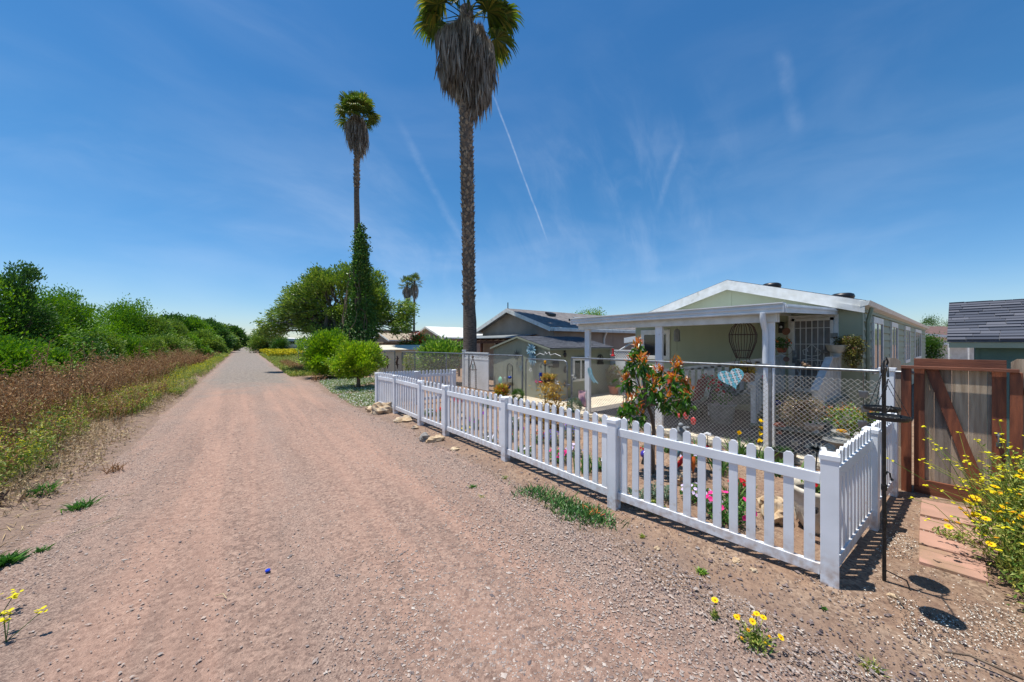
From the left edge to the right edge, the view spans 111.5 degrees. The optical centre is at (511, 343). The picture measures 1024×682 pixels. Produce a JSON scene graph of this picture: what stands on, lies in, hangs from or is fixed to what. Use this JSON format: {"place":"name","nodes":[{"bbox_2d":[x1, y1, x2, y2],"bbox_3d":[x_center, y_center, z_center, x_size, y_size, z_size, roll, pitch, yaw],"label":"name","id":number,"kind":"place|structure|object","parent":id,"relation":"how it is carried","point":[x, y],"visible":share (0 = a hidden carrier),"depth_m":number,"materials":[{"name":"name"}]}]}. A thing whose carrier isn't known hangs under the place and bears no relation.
{"place":"outdoors","nodes":[
{"label":"outdoors","id":0,"kind":"place"},
{"bbox_2d":[0,347,900,681],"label":"road","id":1,"kind":"structure","parent":0,"point":[246,389],"depth_m":3.23,"materials":[{"name":"gravel"}]},
{"bbox_2d":[0,548,33,566],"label":"weed","id":2,"kind":"object","parent":1,"relation":"on","point":[13,557],"visible":0.98,"depth_m":3.40,"materials":[{"name":"green plant"}]},
{"bbox_2d":[0,605,47,641],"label":"mustard flower","id":3,"kind":"object","parent":1,"relation":"on","point":[3,620],"visible":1,"depth_m":2.51,"materials":[{"name":"yellow plant"}]},
{"bbox_2d":[59,493,108,512],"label":"weed","id":4,"kind":"object","parent":1,"relation":"on","point":[86,504],"visible":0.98,"depth_m":4.49,"materials":[{"name":"green plant"}]},
{"bbox_2d":[0,349,1023,681],"bbox_3d":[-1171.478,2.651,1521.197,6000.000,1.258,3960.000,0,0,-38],"label":"ground","id":5,"kind":"structure","parent":0,"point":[860,567],"depth_m":3.27,"materials":[{"name":"soil"}]},
{"bbox_2d":[0,260,71,347],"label":"willow tree","id":6,"kind":"object","parent":5,"relation":"on","point":[28,274],"visible":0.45,"depth_m":18.05,"materials":[{"name":"green plant"}]},
{"bbox_2d":[21,478,63,497],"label":"weed","id":7,"kind":"object","parent":5,"relation":"on","point":[39,487],"visible":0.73,"depth_m":4.81,"materials":[{"name":"green plant"}]},
{"bbox_2d":[0,330,91,390],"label":"bush","id":8,"kind":"object","parent":5,"relation":"on","point":[13,351],"visible":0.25,"depth_m":13.38,"materials":[{"name":"green plant"}]},
{"bbox_2d":[0,267,106,367],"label":"willow tree","id":9,"kind":"object","parent":5,"relation":"on","point":[7,326],"visible":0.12,"depth_m":17.61,"materials":[{"name":"green plant"}]},
{"bbox_2d":[10,284,123,354],"bbox_3d":[-27.406,-0.202,20.197,5.161,6.506,7.720,0,0,-8],"label":"willow tree","id":10,"kind":"object","parent":5,"relation":"on","point":[61,308],"visible":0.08,"depth_m":20.43,"materials":[{"name":"green plant"}]},
{"bbox_2d":[46,343,96,387],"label":"bush","id":11,"kind":"object","parent":5,"relation":"on","point":[59,355],"visible":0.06,"depth_m":15.94,"materials":[{"name":"green plant"}]},
{"bbox_2d":[42,282,125,348],"bbox_3d":[-29.386,-0.420,23.046,4.958,7.180,6.040,0,0,21],"label":"willow tree","id":12,"kind":"object","parent":5,"relation":"on","point":[85,316],"visible":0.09,"depth_m":22.94,"materials":[{"name":"green plant"}]},
{"bbox_2d":[45,331,126,369],"bbox_3d":[-25.101,1.233,20.008,4.047,4.030,4.525,0,0,-38],"label":"bush","id":13,"kind":"object","parent":5,"relation":"on","point":[99,348],"visible":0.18,"depth_m":20.29,"materials":[{"name":"green plant"}]},
{"bbox_2d":[0,375,178,486],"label":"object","id":14,"kind":"object","parent":5,"relation":"on","point":[117,407],"visible":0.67,"depth_m":8.23,"materials":[{"name":"plant"}]},
{"bbox_2d":[0,362,189,490],"bbox_3d":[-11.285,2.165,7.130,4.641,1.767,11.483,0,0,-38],"label":"mustard weeds","id":15,"kind":"object","parent":5,"relation":"on","point":[27,454],"visible":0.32,"depth_m":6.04,"materials":[{"name":"plant"}]},
{"bbox_2d":[0,334,191,425],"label":"dry stalks","id":16,"kind":"object","parent":5,"relation":"on","point":[45,368],"visible":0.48,"depth_m":10.45,"materials":[{"name":"plant"}]},
{"bbox_2d":[0,380,200,550],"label":"straw litter","id":17,"kind":"object","parent":5,"relation":"on","point":[168,403],"visible":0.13,"depth_m":6.24,"materials":[{"name":"plant"}]},
{"bbox_2d":[0,371,207,515],"bbox_3d":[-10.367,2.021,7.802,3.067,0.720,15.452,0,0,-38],"label":"dry grass","id":18,"kind":"structure","parent":5,"relation":"on","point":[83,438],"depth_m":6.07,"materials":[{"name":"plant"}]},
{"bbox_2d":[0,348,209,446],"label":"dock weeds","id":19,"kind":"object","parent":5,"relation":"on","point":[11,398],"visible":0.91,"depth_m":9.96,"materials":[{"name":"plant"}]},
{"bbox_2d":[84,330,142,375],"bbox_3d":[-26.946,1.201,22.541,3.719,4.180,5.024,0,0,-2],"label":"bush","id":20,"kind":"object","parent":5,"relation":"on","point":[116,344],"visible":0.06,"depth_m":22.91,"materials":[{"name":"green plant"}]},
{"bbox_2d":[75,292,179,340],"bbox_3d":[-38.426,-0.732,33.670,7.844,8.465,10.035,0,0,-6],"label":"willow tree","id":21,"kind":"object","parent":5,"relation":"on","point":[122,317],"visible":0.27,"depth_m":33.63,"materials":[{"name":"green plant"}]},
{"bbox_2d":[113,331,156,361],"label":"bush","id":22,"kind":"object","parent":5,"relation":"on","point":[131,344],"visible":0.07,"depth_m":25.00,"materials":[{"name":"green plant"}]},
{"bbox_2d":[129,334,174,359],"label":"bush","id":23,"kind":"object","parent":5,"relation":"on","point":[156,344],"visible":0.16,"depth_m":28.07,"materials":[{"name":"green plant"}]},
{"bbox_2d":[116,310,194,349],"bbox_3d":[-37.185,0.158,35.769,6.860,7.174,7.756,0,0,-38],"label":"willow tree","id":24,"kind":"object","parent":5,"relation":"on","point":[163,322],"visible":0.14,"depth_m":35.62,"materials":[{"name":"green plant"}]},
{"bbox_2d":[103,353,228,414],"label":"verge weeds","id":25,"kind":"object","parent":5,"relation":"on","point":[188,373],"visible":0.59,"depth_m":17.30,"materials":[{"name":"plant"}]},
{"bbox_2d":[135,332,196,358],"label":"bush","id":26,"kind":"object","parent":5,"relation":"on","point":[170,339],"visible":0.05,"depth_m":32.52,"materials":[{"name":"green plant"}]},
{"bbox_2d":[167,318,198,353],"bbox_3d":[-39.452,0.076,39.064,6.967,6.147,8.183,0,0,-38],"label":"willow tree","id":27,"kind":"object","parent":5,"relation":"on","point":[183,330],"visible":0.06,"depth_m":39.82,"materials":[{"name":"green plant"}]},
{"bbox_2d":[187,332,215,355],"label":"bush","id":28,"kind":"object","parent":5,"relation":"on","point":[198,341],"visible":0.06,"depth_m":42.94,"materials":[{"name":"green plant"}]},
{"bbox_2d":[179,314,225,344],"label":"willow tree","id":29,"kind":"object","parent":5,"relation":"on","point":[199,322],"visible":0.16,"depth_m":58.62,"materials":[{"name":"green plant"}]},
{"bbox_2d":[189,328,230,353],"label":"bush","id":30,"kind":"object","parent":5,"relation":"on","point":[207,336],"visible":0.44,"depth_m":56.68,"materials":[{"name":"green plant"}]},
{"bbox_2d":[203,317,239,349],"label":"willow tree","id":31,"kind":"object","parent":5,"relation":"on","point":[230,341],"visible":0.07,"depth_m":76.32,"materials":[{"name":"green plant"}]},
{"bbox_2d":[228,324,250,347],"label":"willow tree","id":32,"kind":"object","parent":5,"relation":"on","point":[239,332],"visible":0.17,"depth_m":158.51,"materials":[{"name":"green plant"}]},
{"bbox_2d":[244,330,287,352],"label":"bush","id":33,"kind":"object","parent":5,"relation":"on","point":[258,343],"visible":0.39,"depth_m":76.41,"materials":[{"name":"green plant"}]},
{"bbox_2d":[259,348,302,355],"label":"meadow blossoms","id":34,"kind":"object","parent":5,"relation":"on","point":[287,351],"visible":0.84,"depth_m":54.73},
{"bbox_2d":[259,353,316,376],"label":"verge weeds","id":35,"kind":"object","parent":5,"relation":"on","point":[274,360],"visible":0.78,"depth_m":26.97,"materials":[{"name":"plant"}]},
{"bbox_2d":[294,327,348,377],"bbox_3d":[-11.574,0.590,21.678,3.377,3.314,3.385,0,0,31],"label":"shrub","id":36,"kind":"object","parent":5,"relation":"on","point":[327,341],"visible":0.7,"depth_m":21.07,"materials":[{"name":"green plant"}]},
{"bbox_2d":[249,259,420,341],"bbox_3d":[-13.027,-2.069,25.929,12.356,8.547,5.353,0,0,0],"label":"leafy tree","id":37,"kind":"object","parent":5,"relation":"on","point":[307,302],"visible":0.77,"depth_m":25.25,"materials":[{"name":"green plant"}]},
{"bbox_2d":[319,377,374,407],"bbox_3d":[-6.792,2.095,16.347,3.457,0.275,10.034,0,0,-38],"label":"alyssum","id":38,"kind":"object","parent":5,"relation":"on","point":[332,384],"visible":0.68,"depth_m":15.41,"materials":[{"name":"plant"}]},
{"bbox_2d":[321,338,388,387],"bbox_3d":[-7.500,0.970,16.632,3.045,2.465,2.723,0,0,1],"label":"shrub","id":39,"kind":"object","parent":5,"relation":"on","point":[354,359],"visible":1,"depth_m":15.94,"materials":[{"name":"green plant"}]},
{"bbox_2d":[333,90,381,341],"bbox_3d":[-10.769,-7.635,23.999,3.197,19.570,3.074,0,0,17],"label":"palm tree","id":40,"kind":"object","parent":5,"relation":"on","point":[355,105],"visible":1,"depth_m":23.71,"materials":[{"name":"plant"}]},
{"bbox_2d":[339,222,380,344],"bbox_3d":[-10.448,-2.924,24.005,3.162,11.091,3.048,0,0,-38],"label":"ivy","id":41,"kind":"object","parent":40,"relation":"attached to","point":[360,262],"visible":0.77,"depth_m":23.61,"materials":[{"name":"green plant"}]},
{"bbox_2d":[370,402,392,414],"bbox_3d":[-3.983,2.038,10.777,0.506,0.466,0.703,0,0,37],"label":"rock","id":42,"kind":"object","parent":5,"relation":"on","point":[377,408],"visible":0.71,"depth_m":10.59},
{"bbox_2d":[373,333,414,341],"bbox_3d":[-6.455,0.485,46.462,22.130,3.330,7.180,0,0,-38],"label":"mobile home","id":43,"kind":"object","parent":5,"relation":"on","point":[384,337],"visible":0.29,"depth_m":39.00,"materials":[{"name":"grey wood"}]},
{"bbox_2d":[371,345,435,376],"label":"cream shed","id":44,"kind":"structure","parent":5,"relation":"on","point":[398,349],"depth_m":22.28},
{"bbox_2d":[406,272,421,330],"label":"palm tree","id":45,"kind":"object","parent":5,"relation":"on","point":[414,286],"visible":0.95,"depth_m":61.73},
{"bbox_2d":[396,330,432,344],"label":"flowering shrub","id":46,"kind":"object","parent":5,"relation":"on","point":[419,337],"visible":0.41,"depth_m":26.67,"materials":[{"name":"green plant"}]},
{"bbox_2d":[383,369,455,404],"bbox_3d":[-3.254,1.554,12.306,2.694,1.193,0.150,0,0,-31],"label":"picket fence","id":47,"kind":"object","parent":5,"relation":"on","point":[451,374],"visible":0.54,"depth_m":12.49,"materials":[{"name":"plastic"}]},
{"bbox_2d":[406,335,462,383],"bbox_3d":[-3.736,0.853,18.253,3.272,2.697,2.568,0,0,5],"label":"citrus shrub","id":48,"kind":"object","parent":5,"relation":"on","point":[439,345],"visible":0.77,"depth_m":17.74,"materials":[{"name":"green plant"}]},
{"bbox_2d":[410,326,482,367],"bbox_3d":[0.348,0.300,38.449,21.130,3.700,7.180,0,0,-38],"label":"mobile home","id":49,"kind":"object","parent":5,"relation":"on","point":[452,333],"visible":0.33,"depth_m":31.58,"materials":[{"name":"metal"}]},
{"bbox_2d":[402,351,522,398],"bbox_3d":[-2.619,1.283,15.165,8.567,1.734,0.221,0,0,45],"label":"chain link fence","id":50,"kind":"object","parent":5,"relation":"on","point":[468,367],"visible":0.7,"depth_m":14.18,"materials":[{"name":"metal"}]},
{"bbox_2d":[412,0,523,356],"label":"palm tree","id":51,"kind":"object","parent":5,"relation":"on","point":[470,55],"visible":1,"depth_m":17.28,"materials":[{"name":"plant"}]},
{"bbox_2d":[462,350,488,390],"bbox_3d":[-1.732,1.240,16.443,0.160,1.820,2.291,0,0,-38],"label":"vinyl fence","id":52,"kind":"object","parent":5,"relation":"on","point":[485,367],"visible":0.81,"depth_m":16.18,"materials":[{"name":"plastic"}]},
{"bbox_2d":[455,334,535,375],"bbox_3d":[-1.183,0.820,20.672,1.550,2.660,6.200,0,0,-38],"label":"timber porch","id":53,"kind":"object","parent":5,"relation":"on","point":[493,337],"visible":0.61,"depth_m":19.92,"materials":[{"name":"wood"}]},
{"bbox_2d":[529,381,569,430],"bbox_3d":[0.975,1.587,8.835,1.204,1.338,1.152,0,0,-38],"label":"bromeliad","id":54,"kind":"object","parent":5,"relation":"on","point":[550,393],"visible":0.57,"depth_m":8.74,"materials":[{"name":"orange plant"}]},
{"bbox_2d":[508,482,629,530],"bbox_3d":[0.637,2.090,4.654,0.847,0.159,1.832,0,0,-38],"label":"ice plant","id":55,"kind":"object","parent":5,"relation":"on","point":[580,508],"visible":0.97,"depth_m":4.47,"materials":[{"name":"plant"}]},
{"bbox_2d":[375,372,840,589],"bbox_3d":[-0.875,1.553,7.323,0.379,1.194,11.380,0,0,-40],"label":"picket fence","id":56,"kind":"object","parent":5,"relation":"on","point":[616,434],"visible":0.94,"depth_m":4.16,"materials":[{"name":"plastic"}]},
{"bbox_2d":[610,348,635,395],"bbox_3d":[3.934,1.165,15.416,0.167,1.970,3.597,0,0,-35],"label":"vinyl fence","id":57,"kind":"object","parent":5,"relation":"on","point":[620,363],"visible":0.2,"depth_m":14.54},
{"bbox_2d":[612,334,696,473],"bbox_3d":[2.428,0.997,5.752,1.421,2.347,0.970,0,0,-15],"label":"young tree","id":58,"kind":"object","parent":5,"relation":"on","point":[644,370],"visible":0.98,"depth_m":5.68,"materials":[{"name":"green plant"}]},
{"bbox_2d":[497,392,859,468],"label":"patio slab","id":59,"kind":"structure","parent":5,"relation":"on","point":[620,398],"depth_m":11.20,"materials":[{"name":"beige concrete"}]},
{"bbox_2d":[490,336,614,400],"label":"garden shed","id":60,"kind":"structure","parent":59,"relation":"on","point":[571,346],"depth_m":13.94,"materials":[{"name":"wood"}]},
{"bbox_2d":[573,359,584,381],"bbox_3d":[2.709,1.021,13.701,0.930,0.927,0.055,0,0,-38],"label":"window","id":61,"kind":"structure","parent":60,"relation":"in","point":[575,361],"depth_m":13.65,"materials":[{"name":"white glass"}]},
{"bbox_2d":[570,302,838,448],"bbox_3d":[5.172,0.590,9.887,4.440,3.020,5.356,0,0,-38],"label":"patio cover","id":62,"kind":"object","parent":59,"relation":"on","point":[765,316],"visible":0.74,"depth_m":7.74,"materials":[{"name":"plastic"}]},
{"bbox_2d":[729,323,757,381],"bbox_3d":[4.824,0.100,7.323,0.566,1.380,0.512,0,0,27],"label":"hanging birdcage","id":63,"kind":"object","parent":62,"relation":"hanging from","point":[748,370],"visible":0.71,"depth_m":7.25,"materials":[{"name":"black metal"}]},
{"bbox_2d":[582,403,844,454],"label":"patio floor","id":64,"kind":"structure","parent":59,"relation":"on","point":[698,426],"depth_m":8.55,"materials":[{"name":"concrete"}]},
{"bbox_2d":[654,378,707,421],"bbox_3d":[4.734,1.522,9.750,0.640,1.155,1.280,0,0,-38],"label":"mobility scooter","id":65,"kind":"object","parent":64,"relation":"on","point":[698,395],"visible":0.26,"depth_m":9.31,"materials":[{"name":"black plastic"}]},
{"bbox_2d":[706,401,736,423],"bbox_3d":[5.534,1.840,9.204,0.700,0.520,0.700,0,0,-38],"label":"planter","id":66,"kind":"object","parent":64,"relation":"on","point":[727,409],"visible":0.81,"depth_m":8.98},
{"bbox_2d":[707,376,734,404],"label":"geranium","id":67,"kind":"object","parent":66,"relation":"in","point":[718,384],"visible":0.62,"depth_m":9.17,"materials":[{"name":"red plant"}]},
{"bbox_2d":[634,352,849,436],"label":"porch deck","id":68,"kind":"structure","parent":59,"relation":"on","point":[834,361],"depth_m":8.81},
{"bbox_2d":[825,345,849,352],"bbox_3d":[8.347,0.152,8.927,0.480,0.215,0.480,0,0,-38],"label":"bowl planter","id":69,"kind":"object","parent":68,"relation":"on","point":[835,348],"visible":0.89,"depth_m":8.80,"materials":[{"name":"ceramic"}]},
{"bbox_2d":[832,334,868,372],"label":"trailing succulent","id":70,"kind":"object","parent":69,"relation":"in","point":[854,353],"visible":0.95,"depth_m":8.63,"materials":[{"name":"plant"}]},
{"bbox_2d":[799,360,803,450],"bbox_3d":[5.550,1.234,6.684,0.265,1.833,0.016,0,0,-38],"label":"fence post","id":71,"kind":"object","parent":59,"relation":"on","point":[803,393],"visible":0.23,"depth_m":6.75,"materials":[{"name":"grey metal"}]},
{"bbox_2d":[775,369,830,430],"bbox_3d":[5.454,1.076,6.608,0.738,1.235,0.720,0,0,20],"label":"succulent basket","id":72,"kind":"object","parent":71,"relation":"hanging from","point":[808,409],"visible":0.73,"depth_m":6.53,"materials":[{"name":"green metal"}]},
{"bbox_2d":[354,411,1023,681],"bbox_3d":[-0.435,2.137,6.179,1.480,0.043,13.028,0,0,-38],"label":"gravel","id":73,"kind":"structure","parent":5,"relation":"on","point":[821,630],"depth_m":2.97,"materials":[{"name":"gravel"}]},
{"bbox_2d":[706,491,756,527],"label":"flowering plant","id":74,"kind":"object","parent":5,"relation":"on","point":[741,509],"visible":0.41,"depth_m":4.14,"materials":[{"name":"green plant"}]},
{"bbox_2d":[571,357,913,464],"bbox_3d":[3.786,1.278,7.687,0.059,1.744,6.681,0,0,-38],"label":"chain link fence","id":75,"kind":"object","parent":5,"relation":"on","point":[769,408],"visible":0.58,"depth_m":6.52,"materials":[{"name":"metal"}]},
{"bbox_2d":[525,358,570,412],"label":"chain link gate","id":76,"kind":"structure","parent":75,"relation":"attached to","point":[526,371],"depth_m":11.39,"materials":[{"name":"metal"}]},
{"bbox_2d":[718,368,743,388],"bbox_3d":[4.337,0.694,6.915,0.012,0.405,0.471,0,0,-38],"label":"heart ornament","id":77,"kind":"object","parent":75,"relation":"hanging from","point":[725,380],"visible":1,"depth_m":6.88,"materials":[{"name":"white paint"}]},
{"bbox_2d":[733,611,784,655],"bbox_3d":[1.720,2.040,2.454,0.264,0.240,0.239,0,0,-21],"label":"daisy clump","id":78,"kind":"object","parent":5,"relation":"on","point":[755,639],"visible":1,"depth_m":2.44,"materials":[{"name":"yellow plant"}]},
{"bbox_2d":[761,501,794,527],"bbox_3d":[3.206,2.083,4.214,0.312,0.340,0.368,0,0,26],"label":"rock","id":79,"kind":"object","parent":5,"relation":"on","point":[778,512],"visible":0.38,"depth_m":4.14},
{"bbox_2d":[636,280,929,419],"bbox_3d":[16.202,0.065,18.485,23.970,4.170,6.720,0,0,-38],"label":"mobile home","id":80,"kind":"object","parent":5,"relation":"on","point":[883,331],"visible":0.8,"depth_m":10.55,"materials":[{"name":"green wood"}]},
{"bbox_2d":[641,329,669,359],"bbox_3d":[5.430,0.052,13.219,0.045,1.113,1.160,0,0,-38],"label":"window","id":81,"kind":"structure","parent":80,"relation":"in","point":[648,336],"depth_m":13.30,"materials":[{"name":"white glass"}]},
{"bbox_2d":[791,317,833,392],"bbox_3d":[8.179,0.334,9.510,0.155,2.032,0.886,0,0,-38],"label":"door","id":82,"kind":"structure","parent":80,"relation":"in","point":[809,336],"depth_m":9.59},
{"bbox_2d":[871,317,883,373],"bbox_3d":[10.771,0.060,10.254,1.880,1.599,0.055,0,0,-38],"label":"window","id":83,"kind":"structure","parent":80,"relation":"in","point":[877,324],"depth_m":10.20,"materials":[{"name":"white glass"}]},
{"bbox_2d":[890,322,897,358],"bbox_3d":[13.869,0.060,12.640,1.860,1.599,0.055,0,0,-38],"label":"window","id":84,"kind":"structure","parent":80,"relation":"in","point":[894,326],"depth_m":12.50,"materials":[{"name":"white glass"}]},
{"bbox_2d":[904,326,909,362],"bbox_3d":[17.672,0.060,15.568,2.060,1.599,0.055,0,0,-38],"label":"window","id":85,"kind":"structure","parent":80,"relation":"in","point":[907,329],"depth_m":15.33,"materials":[{"name":"white glass"}]},
{"bbox_2d":[914,329,921,357],"bbox_3d":[22.386,0.060,19.199,3.960,1.599,0.055,0,0,-38],"label":"window","id":86,"kind":"structure","parent":80,"relation":"in","point":[918,333],"depth_m":19.02,"materials":[{"name":"white glass"}]},
{"bbox_2d":[794,478,819,534],"bbox_3d":[3.520,1.900,4.000,0.550,0.500,0.550,0,0,-38],"label":"ornate planter","id":87,"kind":"object","parent":5,"relation":"on","point":[799,499],"visible":0.3,"depth_m":3.97,"materials":[{"name":"ceramic"}]},
{"bbox_2d":[818,402,878,439],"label":"shrub","id":88,"kind":"object","parent":5,"relation":"on","point":[852,419],"visible":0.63,"depth_m":6.08,"materials":[{"name":"green plant"}]},
{"bbox_2d":[836,412,897,566],"bbox_3d":[4.181,1.553,4.055,3.126,1.194,0.142,0,0,-36],"label":"picket fence","id":89,"kind":"object","parent":5,"relation":"on","point":[860,482],"visible":0.69,"depth_m":3.79,"materials":[{"name":"plastic"}]},
{"bbox_2d":[878,367,896,496],"bbox_3d":[5.359,1.250,4.973,0.170,1.800,0.170,0,0,-38],"label":"vinyl post","id":90,"kind":"object","parent":5,"relation":"on","point":[890,400],"visible":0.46,"depth_m":4.89,"materials":[{"name":"plastic"}]},
{"bbox_2d":[882,358,900,488],"bbox_3d":[5.707,1.195,5.264,0.112,1.950,0.250,0,0,-38],"label":"fence post","id":91,"kind":"object","parent":5,"relation":"on","point":[894,362],"visible":0.18,"depth_m":5.16,"materials":[{"name":"wood"}]},
{"bbox_2d":[880,357,911,590],"bbox_3d":[3.197,1.143,2.924,0.578,2.059,0.188,0,0,-38],"label":"bird feeder pole","id":92,"kind":"object","parent":5,"relation":"on","point":[884,368],"visible":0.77,"depth_m":3.04,"materials":[{"name":"metal"}]},
{"bbox_2d":[862,374,901,412],"bbox_3d":[3.320,0.442,3.130,0.244,0.322,0.244,0,0,-38],"label":"feeder tray","id":93,"kind":"object","parent":92,"relation":"hanging from","point":[871,407],"visible":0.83,"depth_m":3.13,"materials":[{"name":"black metal"}]},
{"bbox_2d":[866,379,911,422],"bbox_3d":[2.970,0.442,2.750,0.244,0.322,0.244,0,0,-38],"label":"feeder tray","id":94,"kind":"object","parent":92,"relation":"hanging from","point":[881,416],"visible":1,"depth_m":2.75,"materials":[{"name":"black metal"}]},
{"bbox_2d":[825,502,1023,681],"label":"seed husks","id":95,"kind":"object","parent":5,"relation":"on","point":[947,637],"visible":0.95,"depth_m":2.63},
{"bbox_2d":[925,331,950,358],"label":"bush","id":96,"kind":"object","parent":5,"relation":"on","point":[932,346],"visible":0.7,"depth_m":23.62,"materials":[{"name":"green plant"}]},
{"bbox_2d":[920,499,979,527],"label":"paving slab","id":97,"kind":"structure","parent":5,"relation":"on","point":[929,510],"depth_m":4.36,"materials":[{"name":"concrete"}]},
{"bbox_2d":[920,516,981,545],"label":"paving slab","id":98,"kind":"structure","parent":5,"relation":"on","point":[927,525],"depth_m":3.98,"materials":[{"name":"concrete"}]},
{"bbox_2d":[919,530,984,561],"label":"paving slab","id":99,"kind":"structure","parent":5,"relation":"on","point":[936,541],"depth_m":3.65,"materials":[{"name":"concrete"}]},
{"bbox_2d":[919,545,988,583],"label":"paving slab","id":100,"kind":"structure","parent":5,"relation":"on","point":[962,566],"depth_m":3.35,"materials":[{"name":"concrete"}]},
{"bbox_2d":[886,419,1023,616],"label":"daisy bush","id":101,"kind":"object","parent":5,"relation":"on","point":[1008,517],"visible":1,"depth_m":3.30,"materials":[{"name":"plant"}]},
{"bbox_2d":[901,365,1022,491],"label":"gate frame","id":102,"kind":"object","parent":5,"relation":"on","point":[1016,408],"visible":0.76,"depth_m":4.70,"materials":[{"name":"wood"}]},
{"bbox_2d":[914,358,1006,508],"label":"wooden gate","id":103,"kind":"structure","parent":102,"relation":"attached to","point":[941,405],"depth_m":4.76,"materials":[{"name":"brown wood"}]},
{"bbox_2d":[944,651,1023,679],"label":"twig","id":104,"kind":"object","parent":5,"relation":"on","point":[996,667],"visible":1,"depth_m":2.28,"materials":[{"name":"wood"}]},
{"bbox_2d":[947,299,1023,468],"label":"neighbour shed","id":105,"kind":"structure","parent":5,"relation":"on","point":[990,330],"depth_m":6.15,"materials":[{"name":"grey"}]},
{"bbox_2d":[1011,359,1023,480],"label":"wooden fence","id":106,"kind":"object","parent":5,"relation":"on","point":[1017,364],"visible":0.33,"depth_m":4.36,"materials":[{"name":"brown wood"}]},
{"bbox_2d":[0,0,1023,337],"label":"sky","id":107,"kind":"structure","parent":0,"point":[186,157],"materials":[{"name":"blue"}]},
{"bbox_2d":[477,303,635,376],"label":"neighbour house","id":108,"kind":"structure","parent":0,"point":[507,321],"depth_m":20.34,"materials":[{"name":"grey"}]},
{"bbox_2d":[936,342,973,359],"bbox_3d":[38.175,1.040,32.458,4.950,2.220,5.084,0,0,0],"label":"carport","id":109,"kind":"object","parent":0,"point":[961,353],"visible":0.21,"depth_m":30.60,"materials":[{"name":"metal"}]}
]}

